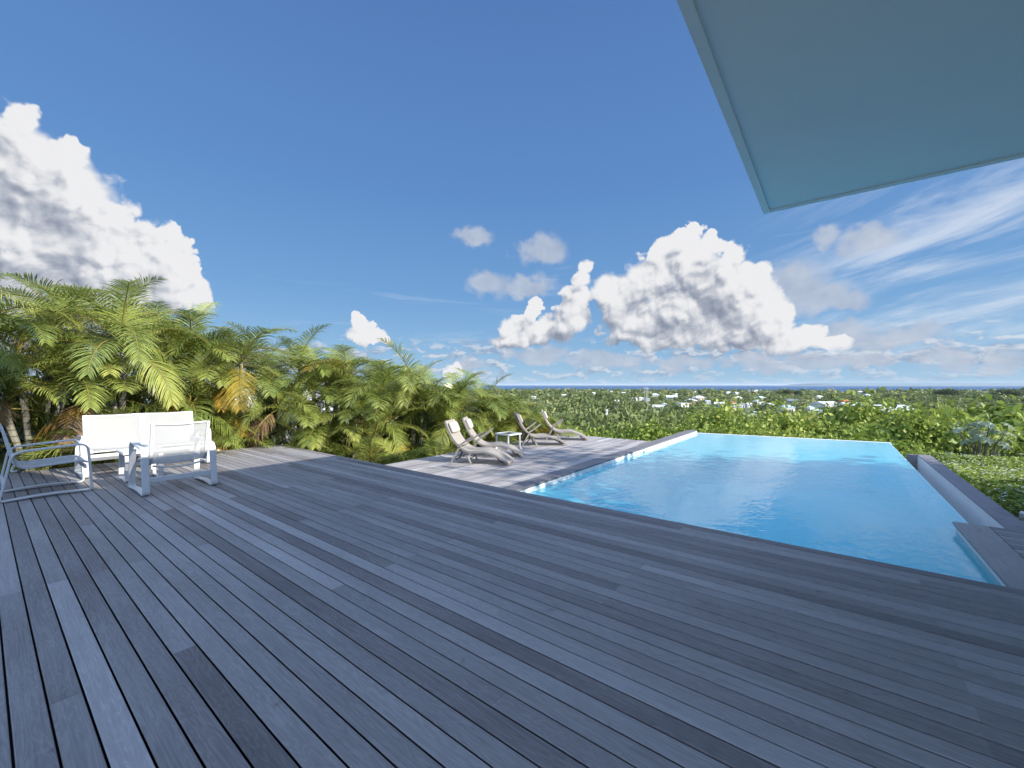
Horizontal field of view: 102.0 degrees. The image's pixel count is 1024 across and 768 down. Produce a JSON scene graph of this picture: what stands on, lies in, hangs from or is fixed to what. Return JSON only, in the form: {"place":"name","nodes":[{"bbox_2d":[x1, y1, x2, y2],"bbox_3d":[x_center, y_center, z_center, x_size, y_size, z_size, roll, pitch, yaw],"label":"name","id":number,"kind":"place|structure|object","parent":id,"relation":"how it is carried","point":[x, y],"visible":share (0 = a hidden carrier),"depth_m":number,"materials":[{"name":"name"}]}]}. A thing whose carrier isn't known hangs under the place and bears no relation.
{"place":"outdoors","nodes":[
{"label":"outdoors","id":0,"kind":"place"},
{"bbox_2d":[0,0,1023,384],"label":"sky","id":1,"kind":"structure","parent":0,"point":[536,192],"materials":[{"name":"blue"}]},
{"bbox_2d":[323,385,1023,391],"bbox_3d":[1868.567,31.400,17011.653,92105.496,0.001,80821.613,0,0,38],"label":"sea","id":2,"kind":"structure","parent":0,"point":[718,387],"depth_m":5260.40,"materials":[{"name":"liquid"}]},
{"bbox_2d":[457,393,1023,518],"bbox_3d":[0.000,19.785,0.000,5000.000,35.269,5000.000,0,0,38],"label":"ground","id":3,"kind":"structure","parent":0,"point":[753,409],"depth_m":374.28,"materials":[{"name":"green plant"}]},
{"bbox_2d":[0,276,87,473],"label":"palm tree","id":4,"kind":"object","parent":3,"relation":"on","point":[3,420],"visible":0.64,"depth_m":6.98,"materials":[{"name":"green plant"}]},
{"bbox_2d":[0,412,139,471],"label":"palm tree","id":5,"kind":"object","parent":3,"relation":"on","point":[72,464],"visible":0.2,"depth_m":7.37,"materials":[{"name":"green plant"}]},
{"bbox_2d":[0,272,144,471],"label":"palm tree","id":6,"kind":"object","parent":3,"relation":"on","point":[55,320],"visible":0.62,"depth_m":7.42,"materials":[{"name":"green plant"}]},
{"bbox_2d":[0,271,151,467],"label":"palm tree","id":7,"kind":"object","parent":3,"relation":"on","point":[49,292],"visible":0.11,"depth_m":8.72,"materials":[{"name":"green plant"}]},
{"bbox_2d":[0,273,210,474],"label":"palm tree","id":8,"kind":"object","parent":3,"relation":"on","point":[91,364],"visible":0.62,"depth_m":7.75,"materials":[{"name":"green plant"}]},
{"bbox_2d":[87,300,251,420],"bbox_3d":[-8.541,0.491,10.597,3.357,5.172,3.396,0,0,38],"label":"palm tree","id":9,"kind":"object","parent":3,"relation":"on","point":[151,307],"visible":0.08,"depth_m":9.88,"materials":[{"name":"green plant"}]},
{"bbox_2d":[82,302,271,457],"bbox_3d":[-7.345,0.457,9.424,3.308,5.126,3.658,0,0,-27],"label":"palm tree","id":10,"kind":"object","parent":3,"relation":"on","point":[193,393],"visible":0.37,"depth_m":9.14,"materials":[{"name":"green plant"}]},
{"bbox_2d":[0,382,368,473],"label":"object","id":11,"kind":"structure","parent":3,"relation":"on","point":[2,442],"depth_m":9.36,"materials":[{"name":"plant"}]},
{"bbox_2d":[155,324,298,450],"bbox_3d":[-6.840,0.807,9.732,3.235,4.746,3.585,0,0,38],"label":"palm tree","id":12,"kind":"object","parent":3,"relation":"on","point":[226,399],"visible":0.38,"depth_m":9.50,"materials":[{"name":"green plant"}]},
{"bbox_2d":[0,351,462,472],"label":"thicket","id":13,"kind":"object","parent":3,"relation":"on","point":[22,441],"visible":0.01,"depth_m":10.21,"materials":[{"name":"green plant"}]},
{"bbox_2d":[194,407,268,450],"bbox_3d":[-6.634,1.755,9.239,2.185,2.542,2.602,0,0,-23],"label":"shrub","id":14,"kind":"object","parent":3,"relation":"on","point":[216,439],"visible":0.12,"depth_m":8.96,"materials":[{"name":"green plant"}]},
{"bbox_2d":[218,321,321,446],"bbox_3d":[-7.125,0.839,12.077,3.532,5.087,3.407,0,0,38],"label":"palm tree","id":15,"kind":"object","parent":3,"relation":"on","point":[276,366],"visible":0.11,"depth_m":11.89,"materials":[{"name":"green plant"}]},
{"bbox_2d":[205,323,371,455],"bbox_3d":[-5.311,0.875,10.474,3.223,4.919,3.836,0,0,38],"label":"palm tree","id":16,"kind":"object","parent":3,"relation":"on","point":[298,404],"visible":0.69,"depth_m":10.07,"materials":[{"name":"green plant"}]},
{"bbox_2d":[280,423,357,455],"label":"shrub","id":17,"kind":"object","parent":3,"relation":"on","point":[323,444],"visible":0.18,"depth_m":9.90,"materials":[{"name":"green plant"}]},
{"bbox_2d":[277,346,370,447],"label":"palm tree","id":18,"kind":"object","parent":3,"relation":"on","point":[353,418],"visible":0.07,"depth_m":12.64,"materials":[{"name":"green plant"}]},
{"bbox_2d":[277,431,382,458],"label":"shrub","id":19,"kind":"object","parent":3,"relation":"on","point":[324,450],"visible":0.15,"depth_m":9.82,"materials":[{"name":"green plant"}]},
{"bbox_2d":[264,344,403,461],"bbox_3d":[-4.577,1.163,10.845,3.177,4.464,3.278,0,0,38],"label":"palm tree","id":20,"kind":"object","parent":3,"relation":"on","point":[350,363],"visible":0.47,"depth_m":10.51,"materials":[{"name":"green plant"}]},
{"bbox_2d":[308,359,431,463],"bbox_3d":[-3.583,1.326,10.920,3.361,4.128,3.250,0,0,38],"label":"palm tree","id":21,"kind":"object","parent":3,"relation":"on","point":[373,382],"visible":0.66,"depth_m":10.33,"materials":[{"name":"green plant"}]},
{"bbox_2d":[337,434,413,463],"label":"shrub","id":22,"kind":"object","parent":3,"relation":"on","point":[365,451],"visible":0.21,"depth_m":9.43,"materials":[{"name":"green plant"}]},
{"bbox_2d":[323,366,439,463],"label":"palm tree","id":23,"kind":"object","parent":3,"relation":"on","point":[407,438],"visible":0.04,"depth_m":12.26,"materials":[{"name":"green plant"}]},
{"bbox_2d":[318,337,474,463],"bbox_3d":[-2.881,1.078,11.211,3.456,4.612,3.867,0,0,9],"label":"palm tree","id":24,"kind":"object","parent":3,"relation":"on","point":[412,380],"visible":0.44,"depth_m":10.84,"materials":[{"name":"green plant"}]},
{"bbox_2d":[366,437,441,464],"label":"shrub","id":25,"kind":"object","parent":3,"relation":"on","point":[397,458],"visible":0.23,"depth_m":9.37,"materials":[{"name":"green plant"}]},
{"bbox_2d":[406,425,475,456],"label":"shrub","id":26,"kind":"object","parent":3,"relation":"on","point":[446,450],"visible":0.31,"depth_m":10.35,"materials":[{"name":"green plant"}]},
{"bbox_2d":[408,370,487,446],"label":"palm tree","id":27,"kind":"object","parent":3,"relation":"on","point":[450,418],"visible":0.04,"depth_m":13.63,"materials":[{"name":"green plant"}]},
{"bbox_2d":[397,372,505,455],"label":"palm tree","id":28,"kind":"object","parent":3,"relation":"on","point":[458,387],"visible":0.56,"depth_m":10.98,"materials":[{"name":"green plant"}]},
{"bbox_2d":[434,368,541,446],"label":"palm tree","id":29,"kind":"object","parent":3,"relation":"on","point":[487,414],"visible":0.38,"depth_m":11.73,"materials":[{"name":"green plant"}]},
{"bbox_2d":[471,383,545,441],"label":"palm tree","id":30,"kind":"object","parent":3,"relation":"on","point":[515,426],"visible":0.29,"depth_m":12.45,"materials":[{"name":"green plant"}]},
{"bbox_2d":[483,419,537,442],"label":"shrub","id":31,"kind":"object","parent":3,"relation":"on","point":[511,430],"visible":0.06,"depth_m":12.22,"materials":[{"name":"green plant"}]},
{"bbox_2d":[0,445,1023,767],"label":"deck","id":32,"kind":"structure","parent":3,"relation":"on","point":[274,607],"depth_m":2.31,"materials":[{"name":"grey wood"}]},
{"bbox_2d":[0,423,92,502],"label":"armchair","id":33,"kind":"object","parent":32,"relation":"on","point":[80,460],"visible":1,"depth_m":5.41,"materials":[{"name":"white metal"}]},
{"bbox_2d":[116,447,163,482],"bbox_3d":[-5.530,1.175,6.185,0.480,0.433,0.480,0,0,38],"label":"side table","id":34,"kind":"object","parent":32,"relation":"on","point":[123,453],"visible":0.54,"depth_m":6.15,"materials":[{"name":"white metal"}]},
{"bbox_2d":[74,411,210,477],"bbox_3d":[-6.170,0.941,7.011,0.796,0.904,1.620,0,0,38],"label":"sofa","id":35,"kind":"object","parent":32,"relation":"on","point":[107,433],"visible":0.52,"depth_m":6.94,"materials":[{"name":"white fabric"}]},
{"bbox_2d":[128,421,217,495],"bbox_3d":[-4.664,0.941,5.716,0.796,0.904,0.800,0,0,38],"label":"armchair","id":36,"kind":"object","parent":32,"relation":"on","point":[178,442],"visible":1,"depth_m":5.52,"materials":[{"name":"white metal"}]},
{"bbox_2d":[386,434,649,487],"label":"lounge deck","id":37,"kind":"structure","parent":3,"relation":"on","point":[545,456],"depth_m":8.62,"materials":[{"name":"grey"}]},
{"bbox_2d":[444,419,513,465],"bbox_3d":[-0.660,1.144,8.440,1.337,0.848,0.636,0,0,12],"label":"sun lounger","id":38,"kind":"object","parent":37,"relation":"on","point":[462,444],"visible":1,"depth_m":8.40,"materials":[{"name":"beige metal"}]},
{"bbox_2d":[462,416,523,456],"bbox_3d":[-0.412,1.144,9.249,1.337,0.848,0.636,0,0,3],"label":"sun lounger","id":39,"kind":"object","parent":37,"relation":"on","point":[467,422],"visible":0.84,"depth_m":9.12,"materials":[{"name":"beige metal"}]},
{"bbox_2d":[495,431,521,450],"bbox_3d":[-0.092,1.369,10.131,0.504,0.400,0.504,0,0,45],"label":"plastic table","id":40,"kind":"object","parent":37,"relation":"on","point":[507,433],"visible":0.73,"depth_m":10.06,"materials":[{"name":"white plastic"}]},
{"bbox_2d":[513,412,566,446],"bbox_3d":[0.731,1.144,10.870,1.337,0.848,0.636,0,0,-8],"label":"sun lounger","id":41,"kind":"object","parent":37,"relation":"on","point":[518,417],"visible":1,"depth_m":10.66,"materials":[{"name":"beige metal"}]},
{"bbox_2d":[541,409,587,440],"bbox_3d":[1.504,1.144,11.962,1.337,0.848,0.636,0,0,5],"label":"sun lounger","id":42,"kind":"object","parent":37,"relation":"on","point":[553,429],"visible":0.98,"depth_m":11.75,"materials":[{"name":"beige metal"}]},
{"bbox_2d":[504,403,578,438],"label":"shrub","id":43,"kind":"object","parent":3,"relation":"on","point":[540,416],"visible":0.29,"depth_m":13.44,"materials":[{"name":"green plant"}]},
{"bbox_2d":[540,414,583,434],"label":"shrub","id":44,"kind":"object","parent":3,"relation":"on","point":[557,416],"visible":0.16,"depth_m":13.98,"materials":[{"name":"green plant"}]},
{"bbox_2d":[549,409,582,426],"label":"tree","id":45,"kind":"object","parent":3,"relation":"on","point":[570,419],"visible":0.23,"depth_m":94.64,"materials":[{"name":"green plant"}]},
{"bbox_2d":[564,420,624,438],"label":"shrub","id":46,"kind":"object","parent":3,"relation":"on","point":[594,431],"visible":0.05,"depth_m":18.40,"materials":[{"name":"green plant"}]},
{"bbox_2d":[591,424,650,440],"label":"shrub","id":47,"kind":"object","parent":3,"relation":"on","point":[605,430],"visible":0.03,"depth_m":18.36,"materials":[{"name":"green plant"}]},
{"bbox_2d":[630,402,644,407],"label":"tree","id":48,"kind":"object","parent":3,"relation":"on","point":[635,404],"visible":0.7,"depth_m":298.44,"materials":[{"name":"green plant"}]},
{"bbox_2d":[609,413,679,440],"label":"shrub","id":49,"kind":"object","parent":3,"relation":"on","point":[644,434],"visible":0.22,"depth_m":20.06,"materials":[{"name":"green plant"}]},
{"bbox_2d":[643,387,648,403],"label":"pylon","id":50,"kind":"object","parent":3,"relation":"on","point":[644,394],"visible":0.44,"depth_m":218.93,"materials":[{"name":"silver metal"}]},
{"bbox_2d":[652,405,664,409],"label":"house","id":51,"kind":"structure","parent":3,"relation":"on","point":[660,406],"depth_m":300.38,"materials":[{"name":"white"}]},
{"bbox_2d":[666,395,677,398],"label":"house","id":52,"kind":"structure","parent":3,"relation":"on","point":[670,396],"depth_m":691.46,"materials":[{"name":"white paint"}]},
{"bbox_2d":[676,403,689,406],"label":"house","id":53,"kind":"structure","parent":3,"relation":"on","point":[682,404],"depth_m":394.71,"materials":[{"name":"white"}]},
{"bbox_2d":[649,404,737,439],"bbox_3d":[8.576,2.973,20.705,5.216,4.003,5.189,0,0,-3],"label":"shrub","id":54,"kind":"object","parent":3,"relation":"on","point":[679,429],"visible":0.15,"depth_m":20.80,"materials":[{"name":"green plant"}]},
{"bbox_2d":[692,396,705,399],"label":"house","id":55,"kind":"structure","parent":3,"relation":"on","point":[698,397],"depth_m":669.43,"materials":[{"name":"white paint"}]},
{"bbox_2d":[393,387,1023,437],"bbox_3d":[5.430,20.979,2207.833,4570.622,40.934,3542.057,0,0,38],"label":"woodland","id":56,"kind":"object","parent":3,"relation":"on","point":[571,401],"visible":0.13,"depth_m":404.90,"materials":[{"name":"green plant"}]},
{"bbox_2d":[688,418,744,434],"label":"shrub","id":57,"kind":"object","parent":3,"relation":"on","point":[718,430],"visible":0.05,"depth_m":18.61,"materials":[{"name":"green plant"}]},
{"bbox_2d":[675,396,765,434],"bbox_3d":[12.069,3.142,24.020,6.365,5.077,5.921,0,0,37],"label":"shrub","id":58,"kind":"object","parent":3,"relation":"on","point":[722,413],"visible":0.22,"depth_m":23.60,"materials":[{"name":"green plant"}]},
{"bbox_2d":[704,414,778,436],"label":"shrub","id":59,"kind":"object","parent":3,"relation":"on","point":[735,424],"visible":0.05,"depth_m":21.20,"materials":[{"name":"green plant"}]},
{"bbox_2d":[501,430,1023,586],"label":"swimming pool","id":60,"kind":"structure","parent":3,"relation":"in","point":[886,502],"depth_m":6.38,"materials":[{"name":"liquid"}]},
{"bbox_2d":[725,412,802,437],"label":"shrub","id":61,"kind":"object","parent":3,"relation":"on","point":[760,432],"visible":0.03,"depth_m":19.05,"materials":[{"name":"green plant"}]},
{"bbox_2d":[729,391,831,437],"bbox_3d":[14.470,2.969,22.689,6.520,5.457,6.487,0,0,-17],"label":"shrub","id":62,"kind":"object","parent":3,"relation":"on","point":[785,431],"visible":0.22,"depth_m":22.67,"materials":[{"name":"green plant"}]},
{"bbox_2d":[777,405,795,411],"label":"house","id":63,"kind":"structure","parent":3,"relation":"on","point":[789,407],"depth_m":303.34,"materials":[{"name":"white"}]},
{"bbox_2d":[780,389,792,394],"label":"tree","id":64,"kind":"object","parent":3,"relation":"on","point":[786,391],"visible":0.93,"depth_m":844.34,"materials":[{"name":"green plant"}]},
{"bbox_2d":[786,399,798,403],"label":"house","id":65,"kind":"structure","parent":3,"relation":"on","point":[790,400],"depth_m":460.84,"materials":[{"name":"white paint"}]},
{"bbox_2d":[743,404,871,437],"bbox_3d":[16.646,3.553,23.854,7.109,5.090,7.448,0,0,-20],"label":"shrub","id":66,"kind":"object","parent":3,"relation":"on","point":[833,422],"visible":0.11,"depth_m":23.17,"materials":[{"name":"green plant"}]},
{"bbox_2d":[766,418,848,439],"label":"shrub","id":67,"kind":"object","parent":3,"relation":"on","point":[820,436],"visible":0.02,"depth_m":18.26,"materials":[{"name":"green plant"}]},
{"bbox_2d":[809,401,836,407],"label":"warehouse","id":68,"kind":"structure","parent":3,"relation":"on","point":[821,403],"depth_m":353.34,"materials":[{"name":"white paint"}]},
{"bbox_2d":[802,402,864,438],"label":"shrub","id":69,"kind":"object","parent":3,"relation":"on","point":[829,424],"visible":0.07,"depth_m":23.48,"materials":[{"name":"green plant"}]},
{"bbox_2d":[818,423,888,441],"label":"shrub","id":70,"kind":"object","parent":3,"relation":"on","point":[854,434],"visible":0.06,"depth_m":17.91,"materials":[{"name":"green plant"}]},
{"bbox_2d":[821,387,926,430],"bbox_3d":[20.557,3.302,23.693,6.832,6.451,7.344,0,0,-3],"label":"shrub","id":71,"kind":"object","parent":3,"relation":"on","point":[857,409],"visible":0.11,"depth_m":23.42,"materials":[{"name":"green plant"}]},
{"bbox_2d":[824,408,949,451],"bbox_3d":[19.498,3.542,20.916,6.896,4.862,6.582,0,0,16],"label":"shrub","id":72,"kind":"object","parent":3,"relation":"on","point":[890,429],"visible":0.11,"depth_m":20.08,"materials":[{"name":"green plant"}]},
{"bbox_2d":[874,405,913,416],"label":"warehouse","id":73,"kind":"structure","parent":3,"relation":"on","point":[893,409],"depth_m":223.04,"materials":[{"name":"white"}]},
{"bbox_2d":[856,424,950,456],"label":"shrub","id":74,"kind":"object","parent":3,"relation":"on","point":[903,447],"visible":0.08,"depth_m":17.03,"materials":[{"name":"green plant"}]},
{"bbox_2d":[899,398,939,405],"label":"tree","id":75,"kind":"object","parent":3,"relation":"on","point":[912,401],"visible":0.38,"depth_m":329.38,"materials":[{"name":"green plant"}]},
{"bbox_2d":[901,446,943,458],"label":"shrub","id":76,"kind":"object","parent":3,"relation":"on","point":[916,453],"visible":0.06,"depth_m":15.53,"materials":[{"name":"green plant"}]},
{"bbox_2d":[839,399,1020,456],"bbox_3d":[20.205,3.392,20.561,7.190,5.314,7.125,0,0,34],"label":"shrub","id":77,"kind":"object","parent":3,"relation":"on","point":[913,414],"visible":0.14,"depth_m":19.87,"materials":[{"name":"green plant"}]},
{"bbox_2d":[931,388,964,395],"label":"tree","id":78,"kind":"object","parent":3,"relation":"on","point":[950,391],"visible":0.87,"depth_m":695.42,"materials":[{"name":"green plant"}]},
{"bbox_2d":[874,402,1023,457],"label":"shrub","id":79,"kind":"object","parent":3,"relation":"on","point":[947,434],"visible":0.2,"depth_m":18.92,"materials":[{"name":"green plant"}]},
{"bbox_2d":[949,401,985,406],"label":"tree","id":80,"kind":"object","parent":3,"relation":"on","point":[956,405],"visible":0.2,"depth_m":299.72,"materials":[{"name":"green plant"}]},
{"bbox_2d":[912,392,1023,451],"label":"shrub","id":81,"kind":"object","parent":3,"relation":"on","point":[1013,421],"visible":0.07,"depth_m":20.76,"materials":[{"name":"green plant"}]},
{"bbox_2d":[929,451,1023,520],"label":"flowering ground cover","id":82,"kind":"object","parent":3,"relation":"on","point":[976,471],"visible":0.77,"depth_m":9.37,"materials":[{"name":"green plant"}]},
{"bbox_2d":[937,396,1023,453],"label":"shrub","id":83,"kind":"object","parent":3,"relation":"on","point":[987,408],"visible":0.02,"depth_m":22.35,"materials":[{"name":"green plant"}]},
{"bbox_2d":[951,421,1015,455],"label":"broad leaved plant","id":84,"kind":"object","parent":3,"relation":"on","point":[980,435],"visible":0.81,"depth_m":16.80,"materials":[{"name":"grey plant"}]},
{"bbox_2d":[946,441,1023,456],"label":"shrub","id":85,"kind":"object","parent":3,"relation":"on","point":[989,450],"visible":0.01,"depth_m":17.22,"materials":[{"name":"green plant"}]},
{"bbox_2d":[959,441,1023,457],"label":"shrub","id":86,"kind":"object","parent":3,"relation":"on","point":[1015,455],"visible":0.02,"depth_m":16.96,"materials":[{"name":"green plant"}]},
{"bbox_2d":[987,388,1023,396],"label":"tree","id":87,"kind":"object","parent":3,"relation":"on","point":[1015,392],"visible":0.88,"depth_m":632.59,"materials":[{"name":"green plant"}]},
{"bbox_2d":[1019,512,1023,522],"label":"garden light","id":88,"kind":"object","parent":3,"relation":"on","point":[1021,514],"visible":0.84,"depth_m":5.65,"materials":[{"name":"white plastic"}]},
{"bbox_2d":[677,0,1023,213],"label":"roof overhang","id":89,"kind":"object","parent":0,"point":[821,100],"depth_m":3.05,"materials":[{"name":"paint"}]},
{"bbox_2d":[782,383,1023,385],"bbox_3d":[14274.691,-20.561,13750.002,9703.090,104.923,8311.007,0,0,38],"label":"island","id":90,"kind":"structure","parent":0,"point":[915,384],"depth_m":12743.86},
{"bbox_2d":[953,521,1023,589],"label":"side deck","id":91,"kind":"structure","parent":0,"point":[1000,551],"depth_m":3.98,"materials":[{"name":"grey"}]}
]}

